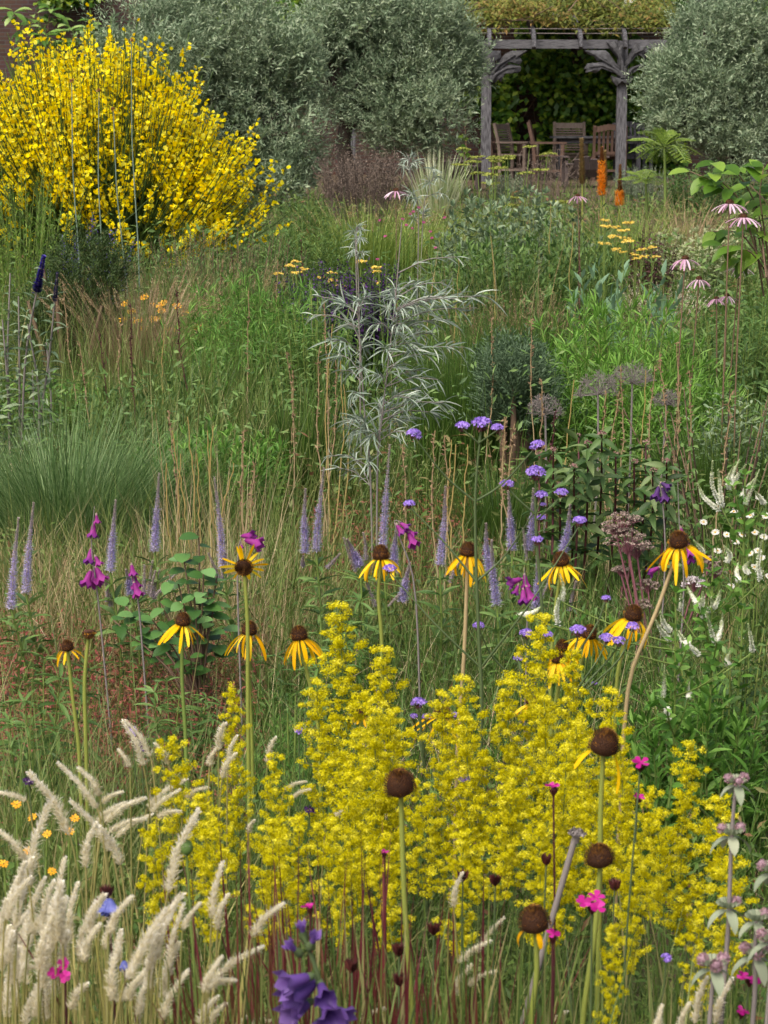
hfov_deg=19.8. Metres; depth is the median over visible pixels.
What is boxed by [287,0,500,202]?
olive tree
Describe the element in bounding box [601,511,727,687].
faded joe pye weed
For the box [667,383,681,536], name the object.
seed stalk
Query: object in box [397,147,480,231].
striped grass
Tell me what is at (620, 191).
foxtail lily
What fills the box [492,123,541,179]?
garden chair
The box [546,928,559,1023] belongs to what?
wild pink
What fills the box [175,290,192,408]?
seed stalk
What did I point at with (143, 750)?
scabious
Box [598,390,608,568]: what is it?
seed stalk
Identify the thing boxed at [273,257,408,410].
purple salvia
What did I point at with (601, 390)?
dead umbel
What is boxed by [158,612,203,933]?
yellow coneflower
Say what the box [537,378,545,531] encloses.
seed stalk
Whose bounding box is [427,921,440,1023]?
closed pink
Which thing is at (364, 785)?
yellow bedstraw
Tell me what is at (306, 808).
scabious
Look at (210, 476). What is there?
seed stalk
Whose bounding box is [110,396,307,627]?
dry stems
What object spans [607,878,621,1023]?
closed pink
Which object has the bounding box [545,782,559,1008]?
wild pink
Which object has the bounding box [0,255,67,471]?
butterfly bush
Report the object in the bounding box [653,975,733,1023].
feather grass
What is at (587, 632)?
yellow coneflower
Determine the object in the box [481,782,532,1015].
yellow bedstraw
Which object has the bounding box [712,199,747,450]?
pale coneflower
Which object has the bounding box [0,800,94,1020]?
orange marigold
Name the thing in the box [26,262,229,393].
fawn grass
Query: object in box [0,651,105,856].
leafy herb
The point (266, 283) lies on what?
upright grass
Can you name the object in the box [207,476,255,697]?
lavender spire
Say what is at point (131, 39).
tall bare stem
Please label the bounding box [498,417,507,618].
seed stalk
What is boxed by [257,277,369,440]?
amsonia
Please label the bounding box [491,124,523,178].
garden chair
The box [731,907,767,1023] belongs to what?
woolly sage
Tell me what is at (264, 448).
leafy perennial
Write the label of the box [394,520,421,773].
angels fishing rod
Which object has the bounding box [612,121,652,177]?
garden chair
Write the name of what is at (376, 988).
blood grass
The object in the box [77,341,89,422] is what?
seed stalk
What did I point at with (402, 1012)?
meadow grass tuft
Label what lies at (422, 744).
purple verbena
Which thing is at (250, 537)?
angels fishing rod
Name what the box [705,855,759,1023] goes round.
yellow bedstraw
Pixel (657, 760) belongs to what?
leafy herb
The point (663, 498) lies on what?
angels fishing rod
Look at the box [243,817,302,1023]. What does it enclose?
yellow bedstraw
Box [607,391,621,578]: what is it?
seed stalk
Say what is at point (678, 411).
seed stalk
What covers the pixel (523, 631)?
purple verbena
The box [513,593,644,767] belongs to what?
leafy herb
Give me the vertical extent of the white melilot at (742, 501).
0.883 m
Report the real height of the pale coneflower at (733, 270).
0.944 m
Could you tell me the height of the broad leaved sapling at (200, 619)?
0.524 m
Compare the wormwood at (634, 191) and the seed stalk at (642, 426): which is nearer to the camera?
the seed stalk at (642, 426)
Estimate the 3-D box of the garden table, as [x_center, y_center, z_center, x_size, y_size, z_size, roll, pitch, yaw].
[3.803,-6.298,39.101,1.660,0.753,0.970,0,10,0]
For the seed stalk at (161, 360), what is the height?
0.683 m
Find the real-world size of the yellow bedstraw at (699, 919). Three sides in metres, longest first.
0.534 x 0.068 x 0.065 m
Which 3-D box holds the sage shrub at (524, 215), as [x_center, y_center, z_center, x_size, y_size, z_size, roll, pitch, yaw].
[0.830,-1.544,13.952,1.142,1.132,1.062,0,10,0]
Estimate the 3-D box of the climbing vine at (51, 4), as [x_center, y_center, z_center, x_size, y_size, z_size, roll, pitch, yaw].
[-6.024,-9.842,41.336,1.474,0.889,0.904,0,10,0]
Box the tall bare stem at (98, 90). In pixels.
[97,88,101,241]
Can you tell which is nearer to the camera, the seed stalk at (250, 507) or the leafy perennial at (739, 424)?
the seed stalk at (250, 507)
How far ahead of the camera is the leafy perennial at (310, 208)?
21.75 m
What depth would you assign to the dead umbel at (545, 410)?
7.45 m
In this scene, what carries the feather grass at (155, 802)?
on the ground at (558, 189)
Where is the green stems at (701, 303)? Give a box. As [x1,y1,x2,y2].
[286,196,767,538]
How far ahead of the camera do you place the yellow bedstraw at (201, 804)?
3.33 m
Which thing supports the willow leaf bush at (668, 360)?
on the ground at (558, 189)
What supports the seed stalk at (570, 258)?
on the ground at (558, 189)
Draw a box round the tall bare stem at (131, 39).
[129,38,139,312]
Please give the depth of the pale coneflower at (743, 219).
7.98 m
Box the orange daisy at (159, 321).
[117,307,200,354]
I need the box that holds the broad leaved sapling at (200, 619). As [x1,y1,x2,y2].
[112,532,241,727]
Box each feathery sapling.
[618,168,668,246]
[626,128,700,238]
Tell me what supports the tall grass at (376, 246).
on the ground at (558, 189)
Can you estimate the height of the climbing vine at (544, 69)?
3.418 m
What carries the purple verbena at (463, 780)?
on the ground at (558, 189)
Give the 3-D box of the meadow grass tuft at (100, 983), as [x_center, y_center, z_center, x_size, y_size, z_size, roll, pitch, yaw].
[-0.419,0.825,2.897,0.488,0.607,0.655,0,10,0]
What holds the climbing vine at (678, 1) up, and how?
attached to the pergola
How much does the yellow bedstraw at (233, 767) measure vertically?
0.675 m
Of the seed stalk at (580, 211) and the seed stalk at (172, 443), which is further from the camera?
the seed stalk at (580, 211)
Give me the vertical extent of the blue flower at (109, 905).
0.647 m
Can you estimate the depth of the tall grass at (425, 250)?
17.29 m
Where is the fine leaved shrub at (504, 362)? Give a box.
[449,324,582,499]
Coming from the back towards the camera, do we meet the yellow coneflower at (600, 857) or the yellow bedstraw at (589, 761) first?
the yellow bedstraw at (589, 761)
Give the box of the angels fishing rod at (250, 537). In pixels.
[237,529,265,765]
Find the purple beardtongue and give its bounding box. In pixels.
[272,918,356,1023]
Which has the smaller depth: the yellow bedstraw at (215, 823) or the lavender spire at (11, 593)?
the yellow bedstraw at (215, 823)
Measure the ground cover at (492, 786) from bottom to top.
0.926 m
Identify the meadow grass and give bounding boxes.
[0,210,585,546]
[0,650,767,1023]
[19,176,767,260]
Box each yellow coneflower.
[57,639,84,892]
[82,629,96,897]
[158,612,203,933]
[219,544,267,914]
[224,620,268,862]
[284,625,324,886]
[351,708,370,873]
[358,544,400,871]
[382,767,417,1023]
[409,707,458,981]
[446,541,485,934]
[514,697,540,900]
[517,903,551,1023]
[537,551,586,811]
[541,650,580,900]
[548,639,581,885]
[562,624,607,866]
[574,726,621,1023]
[580,842,616,1023]
[603,603,648,926]
[610,530,710,993]
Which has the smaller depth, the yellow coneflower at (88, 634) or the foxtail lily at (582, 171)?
the yellow coneflower at (88, 634)
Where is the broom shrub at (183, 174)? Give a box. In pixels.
[0,2,298,284]
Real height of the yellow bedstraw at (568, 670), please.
0.732 m
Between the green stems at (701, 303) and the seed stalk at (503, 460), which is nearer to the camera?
the seed stalk at (503, 460)
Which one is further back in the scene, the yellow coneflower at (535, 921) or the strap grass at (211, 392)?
the strap grass at (211, 392)
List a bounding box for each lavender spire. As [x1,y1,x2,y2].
[0,517,49,709]
[9,502,60,699]
[90,499,142,704]
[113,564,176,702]
[133,473,185,696]
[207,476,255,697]
[298,468,345,667]
[326,532,410,685]
[363,444,412,664]
[413,485,463,682]
[469,539,522,723]
[483,490,529,679]
[502,488,551,686]
[529,504,589,682]
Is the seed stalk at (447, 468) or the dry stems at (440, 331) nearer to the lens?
the seed stalk at (447, 468)
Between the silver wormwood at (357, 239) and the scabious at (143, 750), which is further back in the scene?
the silver wormwood at (357, 239)
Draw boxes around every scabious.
[22,776,40,913]
[127,726,139,817]
[134,741,149,894]
[294,728,302,891]
[304,805,314,929]
[328,777,336,960]
[660,953,671,1020]
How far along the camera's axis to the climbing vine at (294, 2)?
41.49 m
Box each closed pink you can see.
[99,884,113,1023]
[344,957,358,1023]
[391,942,404,1023]
[393,971,406,1023]
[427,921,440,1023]
[457,868,469,1023]
[489,874,501,1023]
[540,852,551,1020]
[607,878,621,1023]
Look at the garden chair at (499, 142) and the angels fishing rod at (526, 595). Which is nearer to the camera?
the angels fishing rod at (526, 595)
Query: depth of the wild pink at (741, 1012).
2.75 m
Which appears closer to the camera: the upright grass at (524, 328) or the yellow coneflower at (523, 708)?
the yellow coneflower at (523, 708)
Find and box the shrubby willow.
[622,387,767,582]
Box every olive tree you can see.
[69,0,352,209]
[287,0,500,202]
[622,0,767,195]
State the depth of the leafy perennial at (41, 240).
14.34 m
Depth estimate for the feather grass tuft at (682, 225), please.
18.81 m
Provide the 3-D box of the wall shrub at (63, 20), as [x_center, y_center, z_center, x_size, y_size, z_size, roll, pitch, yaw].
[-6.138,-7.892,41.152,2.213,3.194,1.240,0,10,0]
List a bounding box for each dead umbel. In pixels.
[526,393,564,567]
[573,369,617,534]
[613,361,655,512]
[652,389,681,518]
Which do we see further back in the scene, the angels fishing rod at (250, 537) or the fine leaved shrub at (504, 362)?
the fine leaved shrub at (504, 362)
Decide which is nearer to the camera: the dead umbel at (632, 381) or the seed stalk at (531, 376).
the dead umbel at (632, 381)
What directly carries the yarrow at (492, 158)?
on the ground at (558, 189)
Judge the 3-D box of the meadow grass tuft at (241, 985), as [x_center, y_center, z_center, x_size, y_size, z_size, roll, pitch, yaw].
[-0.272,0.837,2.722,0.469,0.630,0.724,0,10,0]
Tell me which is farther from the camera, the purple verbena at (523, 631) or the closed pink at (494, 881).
the purple verbena at (523, 631)
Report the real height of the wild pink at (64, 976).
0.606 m
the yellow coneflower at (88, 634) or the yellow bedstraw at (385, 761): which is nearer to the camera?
the yellow bedstraw at (385, 761)
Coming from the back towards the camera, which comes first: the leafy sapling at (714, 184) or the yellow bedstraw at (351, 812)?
the leafy sapling at (714, 184)
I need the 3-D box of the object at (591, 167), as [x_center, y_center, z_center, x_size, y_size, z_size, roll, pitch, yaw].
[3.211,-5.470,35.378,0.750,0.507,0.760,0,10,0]
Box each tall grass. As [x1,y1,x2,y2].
[289,192,458,295]
[341,188,484,294]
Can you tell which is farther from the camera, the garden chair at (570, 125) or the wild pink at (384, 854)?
the garden chair at (570, 125)
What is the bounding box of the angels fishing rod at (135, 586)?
[128,563,149,746]
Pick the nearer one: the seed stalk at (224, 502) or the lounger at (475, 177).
the seed stalk at (224, 502)
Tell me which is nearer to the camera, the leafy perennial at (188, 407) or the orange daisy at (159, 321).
the leafy perennial at (188, 407)
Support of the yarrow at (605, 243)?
on the ground at (558, 189)
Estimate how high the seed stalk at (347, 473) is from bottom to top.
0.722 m
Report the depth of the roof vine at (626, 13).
37.29 m
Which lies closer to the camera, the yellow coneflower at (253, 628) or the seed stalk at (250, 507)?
the yellow coneflower at (253, 628)
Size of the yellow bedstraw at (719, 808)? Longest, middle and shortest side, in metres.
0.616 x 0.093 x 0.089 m
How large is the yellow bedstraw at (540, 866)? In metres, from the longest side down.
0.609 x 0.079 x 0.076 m
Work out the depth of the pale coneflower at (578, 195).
12.89 m
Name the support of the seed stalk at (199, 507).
on the ground at (558, 189)
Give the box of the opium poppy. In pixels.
[565,252,686,363]
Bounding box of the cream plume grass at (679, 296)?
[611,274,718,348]
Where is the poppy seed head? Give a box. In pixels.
[180,840,197,1021]
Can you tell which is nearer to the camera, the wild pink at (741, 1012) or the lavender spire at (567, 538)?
the wild pink at (741, 1012)
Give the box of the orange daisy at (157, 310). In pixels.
[119,294,188,344]
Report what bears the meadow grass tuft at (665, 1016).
on the ground at (558, 189)
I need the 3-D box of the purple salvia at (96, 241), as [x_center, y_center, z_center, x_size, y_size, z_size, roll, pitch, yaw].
[-1.682,-1.299,13.121,0.422,0.956,0.446,-8,13,-39]
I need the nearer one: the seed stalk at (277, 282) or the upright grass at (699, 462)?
the upright grass at (699, 462)
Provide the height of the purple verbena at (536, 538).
0.994 m
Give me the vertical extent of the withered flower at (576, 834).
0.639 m
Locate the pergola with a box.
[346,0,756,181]
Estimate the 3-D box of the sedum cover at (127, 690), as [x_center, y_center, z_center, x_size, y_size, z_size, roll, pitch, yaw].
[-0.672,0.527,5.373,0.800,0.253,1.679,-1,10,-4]
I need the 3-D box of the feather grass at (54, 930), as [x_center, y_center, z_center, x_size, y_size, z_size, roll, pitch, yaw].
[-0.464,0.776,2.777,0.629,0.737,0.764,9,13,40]
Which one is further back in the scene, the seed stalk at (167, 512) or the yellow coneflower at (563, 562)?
the seed stalk at (167, 512)
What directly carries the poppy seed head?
on the ground at (558, 189)
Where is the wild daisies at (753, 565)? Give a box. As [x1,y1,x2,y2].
[699,496,767,674]
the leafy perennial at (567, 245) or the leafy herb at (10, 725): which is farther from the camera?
the leafy perennial at (567, 245)
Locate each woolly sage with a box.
[691,951,733,1023]
[707,772,753,1023]
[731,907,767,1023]
[747,859,767,1023]
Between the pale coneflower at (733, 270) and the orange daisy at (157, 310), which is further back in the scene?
the orange daisy at (157, 310)
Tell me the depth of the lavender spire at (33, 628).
5.83 m
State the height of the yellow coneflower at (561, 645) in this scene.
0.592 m
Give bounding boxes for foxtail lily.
[578,137,585,237]
[596,147,606,246]
[602,150,607,241]
[614,164,624,260]
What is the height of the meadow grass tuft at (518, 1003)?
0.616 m
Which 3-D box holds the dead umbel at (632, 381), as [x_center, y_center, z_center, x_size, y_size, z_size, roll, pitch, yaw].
[0.890,-0.194,7.886,0.166,0.702,0.164,0,10,0]
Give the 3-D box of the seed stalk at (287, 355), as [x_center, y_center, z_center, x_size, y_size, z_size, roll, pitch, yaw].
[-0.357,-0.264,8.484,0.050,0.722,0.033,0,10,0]
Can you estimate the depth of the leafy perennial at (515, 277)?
12.82 m
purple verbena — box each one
[382,416,586,959]
[410,697,456,1000]
[458,775,473,1013]
[472,621,553,973]
[499,465,568,895]
[543,595,638,992]
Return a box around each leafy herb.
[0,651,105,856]
[132,676,226,791]
[226,686,342,838]
[256,582,379,764]
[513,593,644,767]
[597,673,767,892]
[651,620,767,840]
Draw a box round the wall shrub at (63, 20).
[0,3,104,72]
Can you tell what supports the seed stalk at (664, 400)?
on the ground at (558, 189)
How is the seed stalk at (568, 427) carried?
on the ground at (558, 189)
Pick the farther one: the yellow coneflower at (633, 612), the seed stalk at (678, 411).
the seed stalk at (678, 411)
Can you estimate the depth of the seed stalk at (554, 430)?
6.98 m
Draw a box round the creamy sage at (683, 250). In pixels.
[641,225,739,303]
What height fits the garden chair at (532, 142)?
1.052 m
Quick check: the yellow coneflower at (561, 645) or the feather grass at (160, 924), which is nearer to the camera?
the feather grass at (160, 924)
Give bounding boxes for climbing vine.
[33,0,104,11]
[177,0,382,53]
[457,14,690,174]
[669,0,767,39]
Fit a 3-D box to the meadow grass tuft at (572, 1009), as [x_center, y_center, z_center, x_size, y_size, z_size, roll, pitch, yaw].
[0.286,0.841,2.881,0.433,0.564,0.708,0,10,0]
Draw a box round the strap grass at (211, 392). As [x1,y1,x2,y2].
[114,345,275,441]
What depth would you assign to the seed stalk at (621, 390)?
7.66 m
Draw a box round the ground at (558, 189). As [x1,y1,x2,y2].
[0,175,767,1022]
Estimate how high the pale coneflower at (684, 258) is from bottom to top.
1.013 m
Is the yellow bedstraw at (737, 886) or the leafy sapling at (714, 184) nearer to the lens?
the yellow bedstraw at (737, 886)
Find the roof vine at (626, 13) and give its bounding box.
[433,0,688,39]
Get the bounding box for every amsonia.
[156,261,357,422]
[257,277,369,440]
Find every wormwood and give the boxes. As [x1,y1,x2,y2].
[300,222,506,607]
[341,221,368,480]
[396,149,448,359]
[485,170,531,201]
[614,163,668,204]
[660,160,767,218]
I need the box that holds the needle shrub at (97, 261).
[0,215,151,386]
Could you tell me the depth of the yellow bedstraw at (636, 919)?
3.13 m
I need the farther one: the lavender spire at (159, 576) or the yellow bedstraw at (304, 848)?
the lavender spire at (159, 576)
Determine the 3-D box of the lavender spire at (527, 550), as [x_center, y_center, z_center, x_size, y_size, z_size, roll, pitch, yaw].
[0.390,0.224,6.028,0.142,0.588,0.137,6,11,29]
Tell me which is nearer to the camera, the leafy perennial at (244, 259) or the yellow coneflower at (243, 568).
the yellow coneflower at (243, 568)
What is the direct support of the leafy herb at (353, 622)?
on the ground at (558, 189)
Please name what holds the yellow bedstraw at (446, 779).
on the ground at (558, 189)
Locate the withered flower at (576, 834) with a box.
[520,826,586,1023]
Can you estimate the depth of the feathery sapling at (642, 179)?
19.71 m
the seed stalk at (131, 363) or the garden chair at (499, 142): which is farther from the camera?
the garden chair at (499, 142)
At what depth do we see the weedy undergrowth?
8.96 m
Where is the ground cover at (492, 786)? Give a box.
[0,186,767,1023]
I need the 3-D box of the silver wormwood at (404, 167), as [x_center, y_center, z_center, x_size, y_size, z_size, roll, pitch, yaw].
[0.208,-1.325,11.952,0.301,1.308,0.349,0,10,0]
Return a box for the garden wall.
[0,0,767,174]
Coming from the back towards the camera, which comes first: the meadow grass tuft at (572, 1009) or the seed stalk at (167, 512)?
the seed stalk at (167, 512)
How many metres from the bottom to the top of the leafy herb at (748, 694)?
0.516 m
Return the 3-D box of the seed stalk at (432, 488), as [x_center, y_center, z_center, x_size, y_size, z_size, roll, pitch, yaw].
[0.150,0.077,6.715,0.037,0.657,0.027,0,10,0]
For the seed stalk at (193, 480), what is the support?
on the ground at (558, 189)
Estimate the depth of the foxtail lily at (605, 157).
21.05 m
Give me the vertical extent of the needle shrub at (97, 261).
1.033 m
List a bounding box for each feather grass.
[0,719,377,1023]
[0,761,220,1023]
[0,860,182,1023]
[58,722,451,1021]
[77,807,264,1023]
[134,860,285,1023]
[327,871,657,1023]
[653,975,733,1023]
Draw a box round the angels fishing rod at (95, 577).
[79,506,112,749]
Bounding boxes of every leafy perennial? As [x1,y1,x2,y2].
[0,154,86,327]
[0,370,106,459]
[74,369,234,468]
[123,222,311,323]
[131,411,295,550]
[262,206,357,312]
[270,186,337,254]
[426,225,583,346]
[524,201,630,346]
[659,302,767,432]
[683,384,767,508]
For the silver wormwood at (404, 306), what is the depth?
6.92 m
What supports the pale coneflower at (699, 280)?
on the ground at (558, 189)
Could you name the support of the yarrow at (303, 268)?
on the ground at (558, 189)
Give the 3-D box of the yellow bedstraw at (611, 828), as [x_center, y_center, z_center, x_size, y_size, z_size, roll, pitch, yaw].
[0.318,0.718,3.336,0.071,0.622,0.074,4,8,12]
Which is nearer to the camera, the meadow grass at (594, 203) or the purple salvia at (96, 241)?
the purple salvia at (96, 241)
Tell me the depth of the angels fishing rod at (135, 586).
5.32 m
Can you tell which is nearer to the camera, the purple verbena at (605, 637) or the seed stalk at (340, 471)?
the purple verbena at (605, 637)
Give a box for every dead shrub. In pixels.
[311,144,422,226]
[515,147,579,207]
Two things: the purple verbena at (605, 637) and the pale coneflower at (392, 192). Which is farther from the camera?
the pale coneflower at (392, 192)
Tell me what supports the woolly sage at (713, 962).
on the ground at (558, 189)
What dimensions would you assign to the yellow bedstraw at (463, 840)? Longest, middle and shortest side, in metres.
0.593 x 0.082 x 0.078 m
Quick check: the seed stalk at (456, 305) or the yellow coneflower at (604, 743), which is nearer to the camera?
the yellow coneflower at (604, 743)
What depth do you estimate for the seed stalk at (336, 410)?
7.67 m
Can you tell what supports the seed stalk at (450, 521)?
on the ground at (558, 189)
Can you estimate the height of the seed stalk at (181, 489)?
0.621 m
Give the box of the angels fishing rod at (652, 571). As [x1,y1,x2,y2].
[645,481,696,716]
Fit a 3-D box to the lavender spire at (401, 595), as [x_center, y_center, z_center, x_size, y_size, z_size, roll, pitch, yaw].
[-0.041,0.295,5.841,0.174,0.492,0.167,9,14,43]
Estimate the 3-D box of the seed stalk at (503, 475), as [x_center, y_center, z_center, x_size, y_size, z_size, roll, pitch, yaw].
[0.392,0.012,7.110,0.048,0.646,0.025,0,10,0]
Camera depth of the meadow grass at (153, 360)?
9.56 m
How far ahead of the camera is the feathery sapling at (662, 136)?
19.24 m
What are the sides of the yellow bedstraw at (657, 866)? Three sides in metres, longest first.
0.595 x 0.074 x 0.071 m
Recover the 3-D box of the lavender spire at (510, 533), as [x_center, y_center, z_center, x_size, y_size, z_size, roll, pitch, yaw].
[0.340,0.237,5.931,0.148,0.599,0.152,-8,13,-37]
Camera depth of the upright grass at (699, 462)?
8.01 m
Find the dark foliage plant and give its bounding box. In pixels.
[620,223,681,317]
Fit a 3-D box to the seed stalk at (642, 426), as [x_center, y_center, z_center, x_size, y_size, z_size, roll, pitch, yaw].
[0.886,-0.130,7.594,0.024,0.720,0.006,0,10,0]
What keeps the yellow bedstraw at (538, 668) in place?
on the ground at (558, 189)
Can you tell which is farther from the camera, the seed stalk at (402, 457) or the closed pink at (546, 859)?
the seed stalk at (402, 457)
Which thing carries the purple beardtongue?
on the ground at (558, 189)
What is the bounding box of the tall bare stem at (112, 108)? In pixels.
[111,107,127,311]
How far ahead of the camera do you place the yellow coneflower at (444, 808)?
4.04 m
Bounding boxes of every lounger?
[429,158,483,189]
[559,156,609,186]
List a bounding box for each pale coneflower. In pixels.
[384,188,408,312]
[567,193,586,300]
[670,254,700,452]
[686,276,709,458]
[707,296,727,406]
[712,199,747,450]
[718,293,735,406]
[725,213,761,507]
[725,268,753,385]
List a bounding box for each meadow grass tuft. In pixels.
[1,865,238,1023]
[6,886,349,1023]
[93,871,434,1023]
[229,868,626,1023]
[299,879,628,1023]
[434,902,735,1023]
[554,891,761,1023]
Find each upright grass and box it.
[128,250,292,349]
[224,368,373,524]
[376,311,553,509]
[434,453,556,575]
[452,283,602,391]
[620,411,767,541]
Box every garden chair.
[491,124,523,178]
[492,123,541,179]
[527,120,566,180]
[552,122,587,177]
[590,124,627,180]
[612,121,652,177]
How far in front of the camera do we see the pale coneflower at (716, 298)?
9.00 m
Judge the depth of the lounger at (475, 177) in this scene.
34.06 m
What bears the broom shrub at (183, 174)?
on the ground at (558, 189)
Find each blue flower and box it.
[96,898,120,1021]
[119,960,128,1023]
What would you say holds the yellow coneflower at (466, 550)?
on the ground at (558, 189)
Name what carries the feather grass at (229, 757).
on the ground at (558, 189)
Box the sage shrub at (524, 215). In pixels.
[426,179,602,324]
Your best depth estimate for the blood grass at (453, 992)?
3.09 m
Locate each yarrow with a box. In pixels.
[272,259,381,354]
[451,145,571,278]
[598,219,660,355]
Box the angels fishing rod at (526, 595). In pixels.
[505,567,538,785]
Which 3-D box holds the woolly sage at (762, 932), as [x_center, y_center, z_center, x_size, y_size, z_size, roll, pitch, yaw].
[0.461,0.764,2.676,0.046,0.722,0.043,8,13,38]
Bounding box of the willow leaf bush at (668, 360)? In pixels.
[524,284,751,507]
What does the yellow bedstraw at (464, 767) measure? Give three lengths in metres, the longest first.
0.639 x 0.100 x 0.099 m
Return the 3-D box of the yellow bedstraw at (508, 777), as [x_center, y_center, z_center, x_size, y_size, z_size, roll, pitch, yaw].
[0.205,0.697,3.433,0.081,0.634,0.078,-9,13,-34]
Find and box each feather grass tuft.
[556,187,712,291]
[626,190,757,257]
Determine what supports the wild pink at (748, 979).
on the ground at (558, 189)
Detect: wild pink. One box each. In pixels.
[47,957,70,1023]
[301,903,312,1021]
[382,849,388,1022]
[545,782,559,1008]
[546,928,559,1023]
[576,890,604,1023]
[621,756,648,1023]
[626,793,644,1023]
[736,971,760,1023]
[736,1005,749,1023]
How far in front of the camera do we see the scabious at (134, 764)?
4.35 m
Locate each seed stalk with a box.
[62,283,76,400]
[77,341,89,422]
[98,333,107,408]
[116,323,128,444]
[129,303,136,434]
[161,324,164,414]
[165,463,175,578]
[167,410,181,541]
[172,430,192,584]
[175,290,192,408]
[176,454,180,577]
[187,417,196,605]
[196,454,202,586]
[207,430,211,563]
[210,426,217,535]
[218,259,223,327]
[221,463,233,613]
[237,430,247,588]
[245,291,249,428]
[248,461,257,598]
[274,259,278,324]
[285,352,296,508]
[289,367,297,551]
[299,239,303,309]
[315,346,330,575]
[322,303,330,537]
[322,360,338,554]
[325,324,332,586]
[332,361,344,580]
[340,384,350,583]
[399,444,409,629]
[428,431,438,610]
[442,435,451,600]
[447,440,451,627]
[448,444,456,643]
[452,260,458,355]
[462,444,467,631]
[485,317,494,480]
[490,236,495,311]
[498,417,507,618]
[499,417,510,593]
[504,421,516,599]
[528,319,536,465]
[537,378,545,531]
[545,410,557,597]
[564,380,573,510]
[569,224,573,330]
[578,208,582,322]
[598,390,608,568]
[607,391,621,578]
[616,366,626,522]
[636,370,645,528]
[646,366,656,554]
[656,352,668,542]
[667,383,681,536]
[669,342,681,543]
[682,370,693,527]
[712,391,733,591]
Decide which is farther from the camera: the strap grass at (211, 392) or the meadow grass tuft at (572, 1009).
the strap grass at (211, 392)
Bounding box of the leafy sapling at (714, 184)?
[668,159,767,296]
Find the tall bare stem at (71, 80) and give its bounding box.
[70,79,80,276]
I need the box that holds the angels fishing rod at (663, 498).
[650,481,672,677]
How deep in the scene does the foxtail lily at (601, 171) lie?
20.25 m
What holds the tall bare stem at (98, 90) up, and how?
on the ground at (558, 189)
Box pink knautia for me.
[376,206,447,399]
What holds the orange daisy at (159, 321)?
on the ground at (558, 189)
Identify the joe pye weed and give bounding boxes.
[516,426,689,623]
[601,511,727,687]
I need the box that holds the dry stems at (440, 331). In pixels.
[292,223,567,519]
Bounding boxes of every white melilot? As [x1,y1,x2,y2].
[513,573,759,922]
[677,540,764,889]
[697,459,767,752]
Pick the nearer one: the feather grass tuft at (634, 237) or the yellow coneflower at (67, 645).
the yellow coneflower at (67, 645)
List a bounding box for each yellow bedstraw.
[135,822,183,1023]
[150,734,204,1004]
[179,790,235,1022]
[191,817,239,1007]
[207,681,257,951]
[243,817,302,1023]
[245,752,303,985]
[266,815,328,1020]
[293,676,345,955]
[304,600,383,929]
[312,816,362,1006]
[319,770,379,982]
[327,731,386,997]
[349,644,423,987]
[349,705,399,1001]
[364,831,415,1001]
[367,708,412,992]
[395,778,446,1021]
[417,688,470,1000]
[432,828,489,1015]
[436,673,507,1018]
[438,714,498,1002]
[478,678,537,999]
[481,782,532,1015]
[485,764,535,1016]
[501,612,572,1010]
[513,822,568,1015]
[519,693,575,1007]
[532,742,587,1020]
[550,645,600,993]
[552,718,604,1019]
[577,788,620,1022]
[581,685,643,1015]
[592,922,628,1023]
[603,736,653,1021]
[604,843,655,1022]
[629,785,675,1021]
[636,807,684,1022]
[659,740,714,1019]
[674,900,722,1023]
[688,793,750,1021]
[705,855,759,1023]
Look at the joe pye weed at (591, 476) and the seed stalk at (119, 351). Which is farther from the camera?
the seed stalk at (119, 351)
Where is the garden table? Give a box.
[550,136,647,179]
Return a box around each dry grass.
[0,489,362,715]
[0,704,418,1023]
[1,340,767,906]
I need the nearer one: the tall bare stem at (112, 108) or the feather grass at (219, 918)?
the feather grass at (219, 918)
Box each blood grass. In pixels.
[9,824,312,1023]
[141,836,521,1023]
[238,823,546,1023]
[365,877,598,1023]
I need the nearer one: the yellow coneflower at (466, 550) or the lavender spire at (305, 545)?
the yellow coneflower at (466, 550)
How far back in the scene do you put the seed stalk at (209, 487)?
6.79 m
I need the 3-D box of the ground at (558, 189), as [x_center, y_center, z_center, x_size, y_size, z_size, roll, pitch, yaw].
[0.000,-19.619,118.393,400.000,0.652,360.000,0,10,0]
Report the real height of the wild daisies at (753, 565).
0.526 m
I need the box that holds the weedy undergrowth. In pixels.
[0,205,767,558]
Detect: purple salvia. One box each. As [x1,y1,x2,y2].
[61,212,135,305]
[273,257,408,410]

